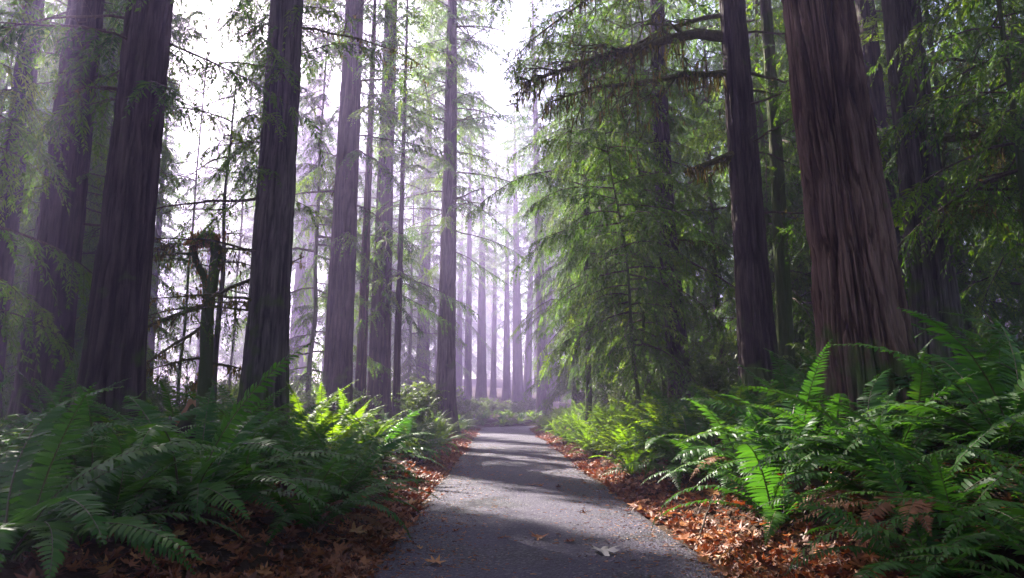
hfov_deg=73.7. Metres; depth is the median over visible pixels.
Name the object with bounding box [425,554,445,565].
maple leaf
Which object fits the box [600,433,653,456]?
sword fern
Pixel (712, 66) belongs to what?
hemlock tree
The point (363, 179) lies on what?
redwood tree
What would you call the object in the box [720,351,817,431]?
sword fern
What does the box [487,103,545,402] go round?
redwood tree
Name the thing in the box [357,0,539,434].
redwood tree
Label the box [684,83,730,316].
redwood tree
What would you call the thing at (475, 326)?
hemlock tree
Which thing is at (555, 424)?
sword fern
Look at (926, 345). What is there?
sword fern
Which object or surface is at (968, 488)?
sword fern
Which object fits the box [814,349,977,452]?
sword fern
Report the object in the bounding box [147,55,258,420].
dead conifer
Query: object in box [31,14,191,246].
redwood tree
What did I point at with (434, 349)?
hemlock tree
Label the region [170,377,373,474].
sword fern
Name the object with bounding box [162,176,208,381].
hemlock tree
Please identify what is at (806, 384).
sword fern
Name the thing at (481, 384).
redwood tree
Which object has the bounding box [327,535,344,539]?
maple leaf
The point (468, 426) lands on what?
sword fern
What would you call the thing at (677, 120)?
hemlock sapling
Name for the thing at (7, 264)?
redwood tree
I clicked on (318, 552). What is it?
maple leaf
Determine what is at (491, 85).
sky
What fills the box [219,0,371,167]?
redwood tree
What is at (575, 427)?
sword fern
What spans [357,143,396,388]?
redwood tree
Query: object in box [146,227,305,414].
mossy snag
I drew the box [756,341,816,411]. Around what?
sword fern
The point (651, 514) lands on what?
maple leaf
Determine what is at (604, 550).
maple leaf
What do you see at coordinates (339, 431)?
sword fern
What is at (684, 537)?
maple leaf
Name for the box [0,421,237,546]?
sword fern
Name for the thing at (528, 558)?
path
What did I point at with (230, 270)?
hemlock tree
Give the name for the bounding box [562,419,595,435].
sword fern
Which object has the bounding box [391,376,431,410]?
shrub
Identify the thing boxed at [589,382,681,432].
sword fern
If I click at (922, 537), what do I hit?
sword fern
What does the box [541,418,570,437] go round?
sword fern
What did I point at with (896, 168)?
hemlock tree
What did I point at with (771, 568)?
maple leaf
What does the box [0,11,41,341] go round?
hemlock tree
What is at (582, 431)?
sword fern
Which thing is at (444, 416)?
sword fern
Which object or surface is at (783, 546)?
maple leaf
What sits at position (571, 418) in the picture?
sword fern
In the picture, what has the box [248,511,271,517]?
maple leaf
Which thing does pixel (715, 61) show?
hemlock tree
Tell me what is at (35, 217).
hemlock tree
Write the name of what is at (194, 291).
hemlock tree
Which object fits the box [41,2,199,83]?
redwood tree
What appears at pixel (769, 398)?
sword fern
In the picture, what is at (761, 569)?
forest debris
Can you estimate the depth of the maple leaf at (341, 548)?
5.89 m
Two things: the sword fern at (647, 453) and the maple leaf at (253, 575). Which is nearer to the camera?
the maple leaf at (253, 575)
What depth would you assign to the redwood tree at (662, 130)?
18.72 m
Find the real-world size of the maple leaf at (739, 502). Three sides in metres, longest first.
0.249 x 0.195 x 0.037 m
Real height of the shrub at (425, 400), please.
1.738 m
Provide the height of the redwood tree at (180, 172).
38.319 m
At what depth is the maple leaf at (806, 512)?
5.77 m
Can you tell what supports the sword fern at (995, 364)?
on the ground
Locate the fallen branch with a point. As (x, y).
(947, 403)
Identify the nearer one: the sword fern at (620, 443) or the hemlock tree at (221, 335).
the sword fern at (620, 443)
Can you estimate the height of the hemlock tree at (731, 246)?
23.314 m
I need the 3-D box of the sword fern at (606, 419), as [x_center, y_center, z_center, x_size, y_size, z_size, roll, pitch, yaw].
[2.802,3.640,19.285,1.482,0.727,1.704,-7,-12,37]
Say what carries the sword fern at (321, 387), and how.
on the ground
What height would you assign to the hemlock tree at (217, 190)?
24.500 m
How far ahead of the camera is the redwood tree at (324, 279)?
83.61 m
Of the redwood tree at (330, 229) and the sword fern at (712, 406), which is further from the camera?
the redwood tree at (330, 229)
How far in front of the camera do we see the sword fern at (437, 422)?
22.45 m
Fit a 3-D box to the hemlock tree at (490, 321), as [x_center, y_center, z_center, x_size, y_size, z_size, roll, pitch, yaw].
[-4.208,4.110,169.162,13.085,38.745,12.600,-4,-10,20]
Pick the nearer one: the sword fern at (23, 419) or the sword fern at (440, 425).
the sword fern at (23, 419)
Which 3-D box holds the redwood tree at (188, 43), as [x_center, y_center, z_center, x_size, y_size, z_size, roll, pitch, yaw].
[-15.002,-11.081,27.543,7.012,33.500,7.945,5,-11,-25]
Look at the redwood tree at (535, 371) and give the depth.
111.77 m
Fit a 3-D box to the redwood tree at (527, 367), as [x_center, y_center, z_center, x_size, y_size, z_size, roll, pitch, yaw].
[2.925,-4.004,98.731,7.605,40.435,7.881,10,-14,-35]
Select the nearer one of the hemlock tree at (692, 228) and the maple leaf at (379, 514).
the maple leaf at (379, 514)
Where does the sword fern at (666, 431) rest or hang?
on the ground
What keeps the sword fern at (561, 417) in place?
on the ground
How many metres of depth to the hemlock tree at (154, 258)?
52.69 m
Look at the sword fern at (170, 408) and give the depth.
9.82 m
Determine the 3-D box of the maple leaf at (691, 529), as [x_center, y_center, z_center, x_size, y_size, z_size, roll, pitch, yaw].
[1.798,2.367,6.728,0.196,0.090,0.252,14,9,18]
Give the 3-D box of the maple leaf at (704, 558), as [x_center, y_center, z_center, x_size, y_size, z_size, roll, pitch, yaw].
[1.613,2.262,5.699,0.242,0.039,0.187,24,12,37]
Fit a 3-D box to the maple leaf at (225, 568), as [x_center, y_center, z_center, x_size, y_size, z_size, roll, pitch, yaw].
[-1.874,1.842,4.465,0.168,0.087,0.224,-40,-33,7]
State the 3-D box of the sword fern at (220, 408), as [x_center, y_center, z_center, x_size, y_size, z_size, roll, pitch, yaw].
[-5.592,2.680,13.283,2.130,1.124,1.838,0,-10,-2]
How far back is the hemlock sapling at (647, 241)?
15.67 m
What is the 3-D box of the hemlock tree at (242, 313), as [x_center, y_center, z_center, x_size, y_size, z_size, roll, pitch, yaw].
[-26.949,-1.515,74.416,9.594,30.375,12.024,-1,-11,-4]
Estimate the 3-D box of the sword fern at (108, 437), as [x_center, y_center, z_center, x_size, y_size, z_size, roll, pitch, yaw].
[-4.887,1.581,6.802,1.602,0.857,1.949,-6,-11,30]
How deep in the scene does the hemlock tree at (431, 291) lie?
152.54 m
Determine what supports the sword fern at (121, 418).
on the ground
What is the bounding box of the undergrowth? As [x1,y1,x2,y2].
[0,396,813,469]
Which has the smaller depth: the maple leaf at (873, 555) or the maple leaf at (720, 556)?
the maple leaf at (873, 555)
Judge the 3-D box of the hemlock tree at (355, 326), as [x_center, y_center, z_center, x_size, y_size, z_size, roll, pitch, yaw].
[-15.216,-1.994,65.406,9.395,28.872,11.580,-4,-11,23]
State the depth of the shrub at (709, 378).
16.75 m
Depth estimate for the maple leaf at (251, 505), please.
6.09 m
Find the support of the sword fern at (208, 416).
on the ground
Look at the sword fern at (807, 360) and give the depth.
7.83 m
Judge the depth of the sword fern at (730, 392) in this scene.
14.06 m
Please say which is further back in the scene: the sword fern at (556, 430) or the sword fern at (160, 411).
the sword fern at (556, 430)
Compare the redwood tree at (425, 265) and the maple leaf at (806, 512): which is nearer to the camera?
the maple leaf at (806, 512)
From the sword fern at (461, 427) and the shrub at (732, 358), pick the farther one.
the sword fern at (461, 427)
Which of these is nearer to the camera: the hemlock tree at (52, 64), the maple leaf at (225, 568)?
the maple leaf at (225, 568)
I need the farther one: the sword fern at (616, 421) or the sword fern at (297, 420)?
the sword fern at (616, 421)
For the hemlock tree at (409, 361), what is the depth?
45.93 m
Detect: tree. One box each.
[0,0,104,417]
[0,0,106,404]
[0,0,126,423]
[0,0,254,429]
[0,0,325,456]
[0,2,51,121]
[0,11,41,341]
[0,12,179,307]
[2,12,218,412]
[3,64,111,399]
[3,75,93,402]
[4,0,170,279]
[5,22,182,388]
[6,0,232,414]
[6,147,169,384]
[9,0,64,371]
[13,82,197,355]
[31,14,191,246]
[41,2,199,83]
[47,43,191,168]
[61,0,196,63]
[100,22,193,116]
[116,0,264,406]
[147,96,199,395]
[148,0,428,432]
[153,213,200,394]
[155,165,250,380]
[156,208,241,385]
[157,149,245,386]
[158,0,313,395]
[162,43,188,258]
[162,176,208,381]
[179,112,239,387]
[193,184,252,372]
[208,0,454,420]
[214,0,422,408]
[214,262,249,383]
[217,76,308,265]
[217,208,292,385]
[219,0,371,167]
[219,201,295,371]
[237,189,294,289]
[245,62,306,283]
[246,129,310,264]
[289,38,337,394]
[289,100,439,401]
[290,89,328,328]
[293,31,340,392]
[301,0,479,424]
[304,185,410,389]
[316,134,415,371]
[317,101,359,380]
[353,96,471,413]
[353,111,374,379]
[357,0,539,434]
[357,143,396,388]
[391,165,437,371]
[391,168,430,373]
[391,178,436,375]
[391,262,435,390]
[393,0,468,392]
[397,0,496,385]
[402,233,439,380]
[403,169,495,388]
[430,250,476,380]
[431,212,501,378]
[437,85,498,407]
[439,149,485,395]
[456,95,514,403]
[456,216,491,377]
[463,230,512,378]
[464,0,733,424]
[467,0,897,403]
[472,280,512,379]
[473,131,512,397]
[475,232,511,367]
[486,136,527,400]
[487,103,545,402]
[490,215,582,398]
[490,264,533,379]
[498,0,565,415]
[506,0,687,382]
[507,86,593,421]
[509,137,558,398]
[511,110,607,405]
[514,0,717,414]
[518,128,570,400]
[521,213,536,391]
[521,299,545,380]
[534,162,685,405]
[553,0,717,394]
[564,0,775,403]
[567,0,800,385]
[598,0,700,170]
[602,0,972,393]
[626,0,813,393]
[658,63,732,362]
[680,42,809,349]
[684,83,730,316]
[688,0,903,395]
[696,130,800,334]
[703,40,814,377]
[715,0,785,243]
[723,0,1008,359]
[747,0,990,309]
[754,1,811,347]
[768,0,1023,360]
[772,46,981,286]
[779,0,1023,387]
[781,0,924,438]
[810,3,1009,324]
[860,0,1023,342]
[877,5,1012,328]
[889,0,1023,346]
[930,0,1023,345]
[933,89,1017,328]
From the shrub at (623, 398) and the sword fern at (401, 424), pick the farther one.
the shrub at (623, 398)
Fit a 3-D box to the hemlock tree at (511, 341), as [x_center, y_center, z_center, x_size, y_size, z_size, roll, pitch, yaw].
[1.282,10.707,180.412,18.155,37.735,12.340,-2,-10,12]
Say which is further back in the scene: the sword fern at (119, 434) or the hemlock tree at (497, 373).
the hemlock tree at (497, 373)
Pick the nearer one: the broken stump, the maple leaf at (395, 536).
the maple leaf at (395, 536)
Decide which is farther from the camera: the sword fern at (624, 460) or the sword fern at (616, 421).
the sword fern at (616, 421)
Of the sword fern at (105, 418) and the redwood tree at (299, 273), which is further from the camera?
the redwood tree at (299, 273)
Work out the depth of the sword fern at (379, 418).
22.52 m
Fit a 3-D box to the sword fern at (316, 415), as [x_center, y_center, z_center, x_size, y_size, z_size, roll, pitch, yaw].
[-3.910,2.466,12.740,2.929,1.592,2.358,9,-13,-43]
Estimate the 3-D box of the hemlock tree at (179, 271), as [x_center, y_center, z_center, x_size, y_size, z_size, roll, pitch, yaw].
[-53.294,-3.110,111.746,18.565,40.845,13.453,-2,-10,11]
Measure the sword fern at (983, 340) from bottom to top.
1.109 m
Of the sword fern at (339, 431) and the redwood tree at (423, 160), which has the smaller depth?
the sword fern at (339, 431)
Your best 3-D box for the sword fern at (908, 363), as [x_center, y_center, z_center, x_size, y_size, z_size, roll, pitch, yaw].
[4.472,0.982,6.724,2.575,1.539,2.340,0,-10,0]
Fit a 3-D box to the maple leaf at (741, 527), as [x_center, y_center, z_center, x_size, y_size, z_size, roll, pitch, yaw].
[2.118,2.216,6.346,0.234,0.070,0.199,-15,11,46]
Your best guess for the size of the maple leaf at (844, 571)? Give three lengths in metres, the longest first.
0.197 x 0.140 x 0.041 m
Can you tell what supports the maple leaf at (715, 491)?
on the ground
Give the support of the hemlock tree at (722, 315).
on the ground
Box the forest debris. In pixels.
[318,444,805,577]
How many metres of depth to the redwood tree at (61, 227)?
13.19 m
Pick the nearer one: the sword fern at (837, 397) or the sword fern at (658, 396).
the sword fern at (837, 397)
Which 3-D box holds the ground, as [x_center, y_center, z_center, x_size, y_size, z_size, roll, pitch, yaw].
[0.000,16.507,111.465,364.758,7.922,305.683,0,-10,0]
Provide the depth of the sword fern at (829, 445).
5.32 m
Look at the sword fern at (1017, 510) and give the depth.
3.43 m
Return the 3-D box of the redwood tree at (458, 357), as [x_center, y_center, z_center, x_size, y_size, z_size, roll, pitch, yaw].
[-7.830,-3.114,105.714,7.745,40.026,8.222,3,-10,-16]
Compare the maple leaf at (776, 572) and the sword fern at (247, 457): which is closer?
the maple leaf at (776, 572)
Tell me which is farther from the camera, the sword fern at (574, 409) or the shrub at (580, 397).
the shrub at (580, 397)
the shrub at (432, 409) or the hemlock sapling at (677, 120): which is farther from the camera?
the shrub at (432, 409)
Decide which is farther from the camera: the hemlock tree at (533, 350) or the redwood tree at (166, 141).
the hemlock tree at (533, 350)
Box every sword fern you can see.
[0,359,129,446]
[0,375,91,464]
[0,378,231,495]
[0,382,245,577]
[0,386,150,503]
[0,417,113,470]
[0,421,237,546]
[0,427,144,547]
[7,338,374,546]
[7,403,140,472]
[88,400,237,473]
[90,399,285,468]
[99,391,143,431]
[116,397,231,444]
[140,385,297,488]
[147,398,180,423]
[158,378,230,430]
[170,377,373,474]
[171,391,328,468]
[177,399,232,428]
[183,420,340,506]
[217,402,329,465]
[225,429,435,545]
[247,407,363,473]
[261,395,382,444]
[262,402,441,506]
[273,405,357,443]
[273,413,381,462]
[286,379,367,438]
[295,417,422,489]
[300,418,406,464]
[302,382,370,429]
[311,387,410,434]
[324,405,447,470]
[337,409,426,462]
[366,410,400,426]
[373,409,458,462]
[392,415,427,431]
[395,417,437,431]
[411,429,459,458]
[413,420,464,456]
[423,416,452,431]
[423,416,463,440]
[425,420,471,450]
[431,410,451,421]
[459,422,474,430]
[461,416,476,429]
[472,407,494,419]
[477,416,490,424]
[493,411,510,418]
[494,416,512,426]
[495,418,511,425]
[499,415,521,425]
[514,416,528,423]
[528,412,540,420]
[531,415,555,429]
[533,414,550,425]
[535,417,567,436]
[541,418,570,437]
[548,409,580,426]
[549,410,561,421]
[551,418,582,442]
[552,427,572,440]
[555,411,584,429]
[557,423,609,443]
[558,416,599,436]
[559,415,595,437]
[561,400,577,413]
[561,409,601,444]
[562,411,580,420]
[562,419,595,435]
[563,432,606,457]
[565,427,597,450]
[569,399,580,415]
[570,416,651,447]
[573,400,603,416]
[574,408,601,425]
[578,395,622,419]
[578,406,629,425]
[580,398,643,430]
[582,406,634,448]
[585,415,631,452]
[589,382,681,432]
[591,437,649,476]
[592,400,616,413]
[600,408,724,490]
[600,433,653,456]
[604,409,635,427]
[604,415,649,445]
[611,394,706,440]
[617,396,746,474]
[618,415,683,472]
[622,380,698,452]
[625,387,720,437]
[633,403,716,448]
[640,419,737,486]
[650,382,706,416]
[651,407,851,544]
[652,383,790,440]
[655,394,691,410]
[655,398,812,504]
[670,383,747,429]
[679,339,846,485]
[684,374,751,424]
[694,384,816,444]
[701,385,736,407]
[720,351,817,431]
[723,357,808,407]
[726,355,816,417]
[730,385,1014,526]
[730,387,926,486]
[733,366,1023,484]
[744,348,818,430]
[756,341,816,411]
[767,416,1023,577]
[774,350,846,439]
[780,392,1023,561]
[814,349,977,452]
[818,339,946,420]
[827,308,1023,462]
[840,317,1023,436]
[850,437,1023,569]
[882,493,1023,577]
[886,311,1023,429]
[898,399,1023,487]
[911,315,1020,427]
[916,366,1019,451]
[918,356,965,397]
[949,340,1023,397]
[953,326,1022,373]
[986,424,1023,463]
[991,348,1023,448]
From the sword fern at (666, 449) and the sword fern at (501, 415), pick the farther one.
the sword fern at (501, 415)
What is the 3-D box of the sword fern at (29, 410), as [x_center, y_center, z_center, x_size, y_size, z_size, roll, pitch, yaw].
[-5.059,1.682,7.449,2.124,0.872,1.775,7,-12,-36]
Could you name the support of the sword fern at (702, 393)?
on the ground
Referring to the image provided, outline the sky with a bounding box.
[3,0,1020,383]
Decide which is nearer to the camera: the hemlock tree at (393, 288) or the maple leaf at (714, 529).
the maple leaf at (714, 529)
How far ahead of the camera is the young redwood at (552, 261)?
38.77 m
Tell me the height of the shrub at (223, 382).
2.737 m
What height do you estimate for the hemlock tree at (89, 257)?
17.613 m
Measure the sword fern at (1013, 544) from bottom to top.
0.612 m
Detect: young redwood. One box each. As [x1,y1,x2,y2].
[315,0,424,419]
[354,0,451,419]
[538,0,582,405]
[562,1,613,402]
[754,0,797,386]
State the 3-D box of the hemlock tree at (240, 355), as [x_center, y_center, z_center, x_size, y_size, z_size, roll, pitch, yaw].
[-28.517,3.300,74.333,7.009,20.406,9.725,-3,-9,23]
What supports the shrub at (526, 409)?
on the ground
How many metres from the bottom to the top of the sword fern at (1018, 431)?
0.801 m
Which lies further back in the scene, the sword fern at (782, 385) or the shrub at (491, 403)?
the shrub at (491, 403)
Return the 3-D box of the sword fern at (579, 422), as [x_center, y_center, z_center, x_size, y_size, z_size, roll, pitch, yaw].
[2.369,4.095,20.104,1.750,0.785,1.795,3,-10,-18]
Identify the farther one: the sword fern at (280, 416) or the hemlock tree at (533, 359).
the hemlock tree at (533, 359)
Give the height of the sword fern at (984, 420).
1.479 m
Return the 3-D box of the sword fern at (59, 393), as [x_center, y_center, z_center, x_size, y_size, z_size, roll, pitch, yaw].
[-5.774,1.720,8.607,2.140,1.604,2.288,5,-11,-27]
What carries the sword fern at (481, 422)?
on the ground
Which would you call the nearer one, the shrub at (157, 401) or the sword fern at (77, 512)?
the sword fern at (77, 512)
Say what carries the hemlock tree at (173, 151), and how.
on the ground
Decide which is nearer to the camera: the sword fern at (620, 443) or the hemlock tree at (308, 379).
the sword fern at (620, 443)
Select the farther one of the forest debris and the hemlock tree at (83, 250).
the hemlock tree at (83, 250)
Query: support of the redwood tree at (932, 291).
on the ground
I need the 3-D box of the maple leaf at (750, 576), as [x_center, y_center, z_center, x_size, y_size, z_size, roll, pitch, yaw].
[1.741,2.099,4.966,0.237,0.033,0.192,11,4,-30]
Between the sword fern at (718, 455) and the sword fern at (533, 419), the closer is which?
the sword fern at (718, 455)
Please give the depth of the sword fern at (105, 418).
8.81 m
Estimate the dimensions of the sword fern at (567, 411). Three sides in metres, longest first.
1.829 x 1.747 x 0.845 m
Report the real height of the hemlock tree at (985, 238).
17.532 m
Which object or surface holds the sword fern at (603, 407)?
on the ground
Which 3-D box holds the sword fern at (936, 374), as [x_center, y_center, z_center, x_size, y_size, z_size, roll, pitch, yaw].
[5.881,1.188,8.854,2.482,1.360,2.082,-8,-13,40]
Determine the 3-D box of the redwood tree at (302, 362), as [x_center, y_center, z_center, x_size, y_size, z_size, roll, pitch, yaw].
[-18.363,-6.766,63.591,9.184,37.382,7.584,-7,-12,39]
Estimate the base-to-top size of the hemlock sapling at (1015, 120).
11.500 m
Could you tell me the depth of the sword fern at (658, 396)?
11.53 m
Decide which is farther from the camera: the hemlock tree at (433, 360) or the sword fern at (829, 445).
the hemlock tree at (433, 360)
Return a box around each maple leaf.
[173,528,187,538]
[212,559,236,574]
[215,520,232,528]
[232,571,269,577]
[245,496,266,507]
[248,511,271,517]
[256,561,272,575]
[257,547,272,557]
[283,525,301,538]
[312,546,325,556]
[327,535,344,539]
[333,541,350,551]
[349,522,366,533]
[375,509,387,518]
[385,535,405,541]
[402,558,419,565]
[406,498,417,503]
[406,514,418,521]
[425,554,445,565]
[528,529,548,539]
[586,545,619,555]
[631,507,648,512]
[645,511,661,518]
[666,515,683,520]
[668,521,688,531]
[668,533,696,540]
[676,518,694,525]
[685,520,702,534]
[692,554,714,564]
[706,487,718,494]
[708,527,727,534]
[711,563,734,575]
[713,546,733,563]
[721,547,734,554]
[732,497,744,507]
[732,520,751,531]
[744,572,760,577]
[755,552,779,567]
[763,560,778,570]
[767,568,781,575]
[770,544,788,552]
[782,531,802,535]
[790,507,812,515]
[790,527,812,552]
[832,566,855,576]
[849,545,868,559]
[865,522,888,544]
[866,551,881,557]
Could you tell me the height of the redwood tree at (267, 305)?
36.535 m
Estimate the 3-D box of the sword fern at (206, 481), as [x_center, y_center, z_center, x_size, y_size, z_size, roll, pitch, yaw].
[-2.452,1.224,5.455,2.597,1.772,2.626,-3,-10,19]
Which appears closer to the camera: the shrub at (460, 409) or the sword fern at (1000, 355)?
the sword fern at (1000, 355)
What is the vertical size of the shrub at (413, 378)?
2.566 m
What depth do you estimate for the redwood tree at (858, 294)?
7.57 m
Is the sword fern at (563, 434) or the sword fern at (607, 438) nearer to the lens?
the sword fern at (607, 438)
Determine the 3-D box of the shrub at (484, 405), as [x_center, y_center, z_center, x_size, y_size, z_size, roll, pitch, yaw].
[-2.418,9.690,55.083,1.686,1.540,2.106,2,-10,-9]
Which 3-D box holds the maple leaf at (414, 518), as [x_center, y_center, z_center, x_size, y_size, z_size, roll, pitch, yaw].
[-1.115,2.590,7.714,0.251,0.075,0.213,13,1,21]
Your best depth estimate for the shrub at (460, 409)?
37.53 m
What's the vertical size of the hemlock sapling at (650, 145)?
11.500 m
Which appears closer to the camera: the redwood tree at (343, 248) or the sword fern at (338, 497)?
the sword fern at (338, 497)
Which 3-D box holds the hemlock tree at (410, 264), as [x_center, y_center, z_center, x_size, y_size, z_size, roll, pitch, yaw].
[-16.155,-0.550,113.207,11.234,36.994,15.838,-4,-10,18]
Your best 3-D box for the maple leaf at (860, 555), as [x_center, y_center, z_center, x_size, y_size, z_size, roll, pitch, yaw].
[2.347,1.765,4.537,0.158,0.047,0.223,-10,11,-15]
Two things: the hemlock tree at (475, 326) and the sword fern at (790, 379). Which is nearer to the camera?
the sword fern at (790, 379)
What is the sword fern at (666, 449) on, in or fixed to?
on the ground
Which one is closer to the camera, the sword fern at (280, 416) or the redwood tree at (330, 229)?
the sword fern at (280, 416)
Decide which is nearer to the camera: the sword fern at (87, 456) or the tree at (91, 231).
the sword fern at (87, 456)
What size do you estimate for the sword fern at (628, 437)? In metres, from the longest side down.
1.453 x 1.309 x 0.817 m
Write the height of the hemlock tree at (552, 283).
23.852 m
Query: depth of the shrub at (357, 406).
21.93 m
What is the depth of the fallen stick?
7.04 m
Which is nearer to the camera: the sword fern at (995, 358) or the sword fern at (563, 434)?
the sword fern at (995, 358)
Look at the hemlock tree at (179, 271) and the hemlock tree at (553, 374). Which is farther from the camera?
the hemlock tree at (179, 271)
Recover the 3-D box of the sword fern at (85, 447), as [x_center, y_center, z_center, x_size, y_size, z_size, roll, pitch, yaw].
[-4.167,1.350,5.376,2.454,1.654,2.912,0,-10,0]
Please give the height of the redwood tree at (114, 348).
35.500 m
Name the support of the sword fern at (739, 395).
on the ground
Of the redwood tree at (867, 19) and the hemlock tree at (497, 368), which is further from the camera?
the hemlock tree at (497, 368)
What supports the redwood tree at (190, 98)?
on the ground
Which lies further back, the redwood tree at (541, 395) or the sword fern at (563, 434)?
the redwood tree at (541, 395)
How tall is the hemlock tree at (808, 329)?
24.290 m
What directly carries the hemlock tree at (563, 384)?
on the ground
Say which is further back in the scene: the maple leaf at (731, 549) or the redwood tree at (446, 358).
the redwood tree at (446, 358)
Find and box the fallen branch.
[838,390,974,438]
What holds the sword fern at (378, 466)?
on the ground
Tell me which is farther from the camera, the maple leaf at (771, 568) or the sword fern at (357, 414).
the sword fern at (357, 414)
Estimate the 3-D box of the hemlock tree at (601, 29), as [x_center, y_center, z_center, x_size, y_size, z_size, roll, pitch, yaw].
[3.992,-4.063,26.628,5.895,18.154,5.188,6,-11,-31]
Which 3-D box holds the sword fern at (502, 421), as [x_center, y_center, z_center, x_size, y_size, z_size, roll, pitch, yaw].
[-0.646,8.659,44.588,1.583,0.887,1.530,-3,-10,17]
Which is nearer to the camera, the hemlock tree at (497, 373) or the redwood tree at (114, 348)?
the redwood tree at (114, 348)
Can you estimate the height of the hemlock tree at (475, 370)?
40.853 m
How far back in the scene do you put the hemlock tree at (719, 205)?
32.36 m
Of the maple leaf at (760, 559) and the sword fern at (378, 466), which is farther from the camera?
the sword fern at (378, 466)
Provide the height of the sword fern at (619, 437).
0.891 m
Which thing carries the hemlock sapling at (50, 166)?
on the ground
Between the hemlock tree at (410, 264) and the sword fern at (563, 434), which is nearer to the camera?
the sword fern at (563, 434)
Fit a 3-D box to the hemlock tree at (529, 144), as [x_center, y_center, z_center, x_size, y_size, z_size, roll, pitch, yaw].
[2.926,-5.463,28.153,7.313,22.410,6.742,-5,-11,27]
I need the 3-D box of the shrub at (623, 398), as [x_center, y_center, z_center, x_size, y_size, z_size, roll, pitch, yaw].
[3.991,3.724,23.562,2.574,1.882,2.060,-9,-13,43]
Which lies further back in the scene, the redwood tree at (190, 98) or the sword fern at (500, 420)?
the sword fern at (500, 420)
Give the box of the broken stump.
[169,399,195,454]
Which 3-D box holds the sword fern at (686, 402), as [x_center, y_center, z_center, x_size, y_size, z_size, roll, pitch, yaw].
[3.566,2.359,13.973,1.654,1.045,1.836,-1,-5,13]
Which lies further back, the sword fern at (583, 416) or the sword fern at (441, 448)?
the sword fern at (583, 416)
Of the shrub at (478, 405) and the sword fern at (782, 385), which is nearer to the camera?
the sword fern at (782, 385)
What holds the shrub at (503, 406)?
on the ground
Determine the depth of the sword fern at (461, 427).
29.14 m
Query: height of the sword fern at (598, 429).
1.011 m
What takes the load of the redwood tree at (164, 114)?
on the ground
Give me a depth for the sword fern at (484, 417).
45.62 m
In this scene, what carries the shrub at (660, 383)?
on the ground
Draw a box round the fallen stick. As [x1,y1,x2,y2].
[698,495,713,539]
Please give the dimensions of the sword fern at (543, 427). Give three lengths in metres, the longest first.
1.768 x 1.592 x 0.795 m
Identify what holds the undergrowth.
on the ground
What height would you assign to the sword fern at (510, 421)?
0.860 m
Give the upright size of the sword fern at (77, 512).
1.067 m
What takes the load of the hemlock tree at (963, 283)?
on the ground
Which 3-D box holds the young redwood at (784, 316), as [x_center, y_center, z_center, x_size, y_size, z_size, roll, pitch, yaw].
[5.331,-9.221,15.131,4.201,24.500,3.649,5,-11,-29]
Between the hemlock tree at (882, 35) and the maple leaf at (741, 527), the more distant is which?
the hemlock tree at (882, 35)
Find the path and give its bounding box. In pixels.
[365,426,726,577]
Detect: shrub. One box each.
[146,371,191,417]
[162,381,235,415]
[192,370,240,411]
[217,377,292,412]
[289,373,313,406]
[294,388,358,418]
[303,374,320,402]
[353,373,427,400]
[353,387,381,420]
[390,383,449,423]
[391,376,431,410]
[400,392,439,422]
[413,388,434,417]
[414,383,466,408]
[456,400,477,418]
[457,398,481,413]
[461,395,485,414]
[474,400,490,414]
[479,397,498,413]
[492,399,511,411]
[506,399,529,414]
[513,400,530,412]
[521,396,535,411]
[567,381,592,407]
[581,371,631,406]
[600,370,659,408]
[633,364,667,406]
[665,351,737,403]
[693,345,737,393]
[782,342,817,388]
[965,325,1023,360]
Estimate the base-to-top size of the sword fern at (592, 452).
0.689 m
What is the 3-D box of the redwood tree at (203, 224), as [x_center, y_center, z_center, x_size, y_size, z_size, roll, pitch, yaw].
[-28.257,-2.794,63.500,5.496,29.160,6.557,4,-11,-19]
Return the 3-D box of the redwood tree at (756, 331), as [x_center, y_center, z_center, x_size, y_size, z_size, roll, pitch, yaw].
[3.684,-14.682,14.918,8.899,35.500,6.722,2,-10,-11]
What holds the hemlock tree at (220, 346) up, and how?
on the ground
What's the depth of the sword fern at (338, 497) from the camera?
7.51 m
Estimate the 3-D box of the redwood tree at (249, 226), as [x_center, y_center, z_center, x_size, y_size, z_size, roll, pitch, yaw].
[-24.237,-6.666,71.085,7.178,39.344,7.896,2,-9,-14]
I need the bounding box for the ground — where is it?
[0,379,1023,577]
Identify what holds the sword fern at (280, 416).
on the ground
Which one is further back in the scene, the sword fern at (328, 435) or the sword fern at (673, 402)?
the sword fern at (673, 402)
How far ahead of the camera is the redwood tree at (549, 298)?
92.56 m
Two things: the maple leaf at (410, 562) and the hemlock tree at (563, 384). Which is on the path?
the maple leaf at (410, 562)
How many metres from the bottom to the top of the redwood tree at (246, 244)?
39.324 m
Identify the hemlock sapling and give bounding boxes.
[0,0,92,429]
[526,77,724,416]
[539,25,804,412]
[552,0,730,397]
[862,0,1023,299]
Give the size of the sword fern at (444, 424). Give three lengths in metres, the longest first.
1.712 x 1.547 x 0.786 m
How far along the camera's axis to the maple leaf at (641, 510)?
8.22 m
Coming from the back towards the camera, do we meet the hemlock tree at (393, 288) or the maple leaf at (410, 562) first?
the hemlock tree at (393, 288)
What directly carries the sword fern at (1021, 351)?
on the ground
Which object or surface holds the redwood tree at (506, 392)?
on the ground
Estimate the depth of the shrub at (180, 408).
19.60 m

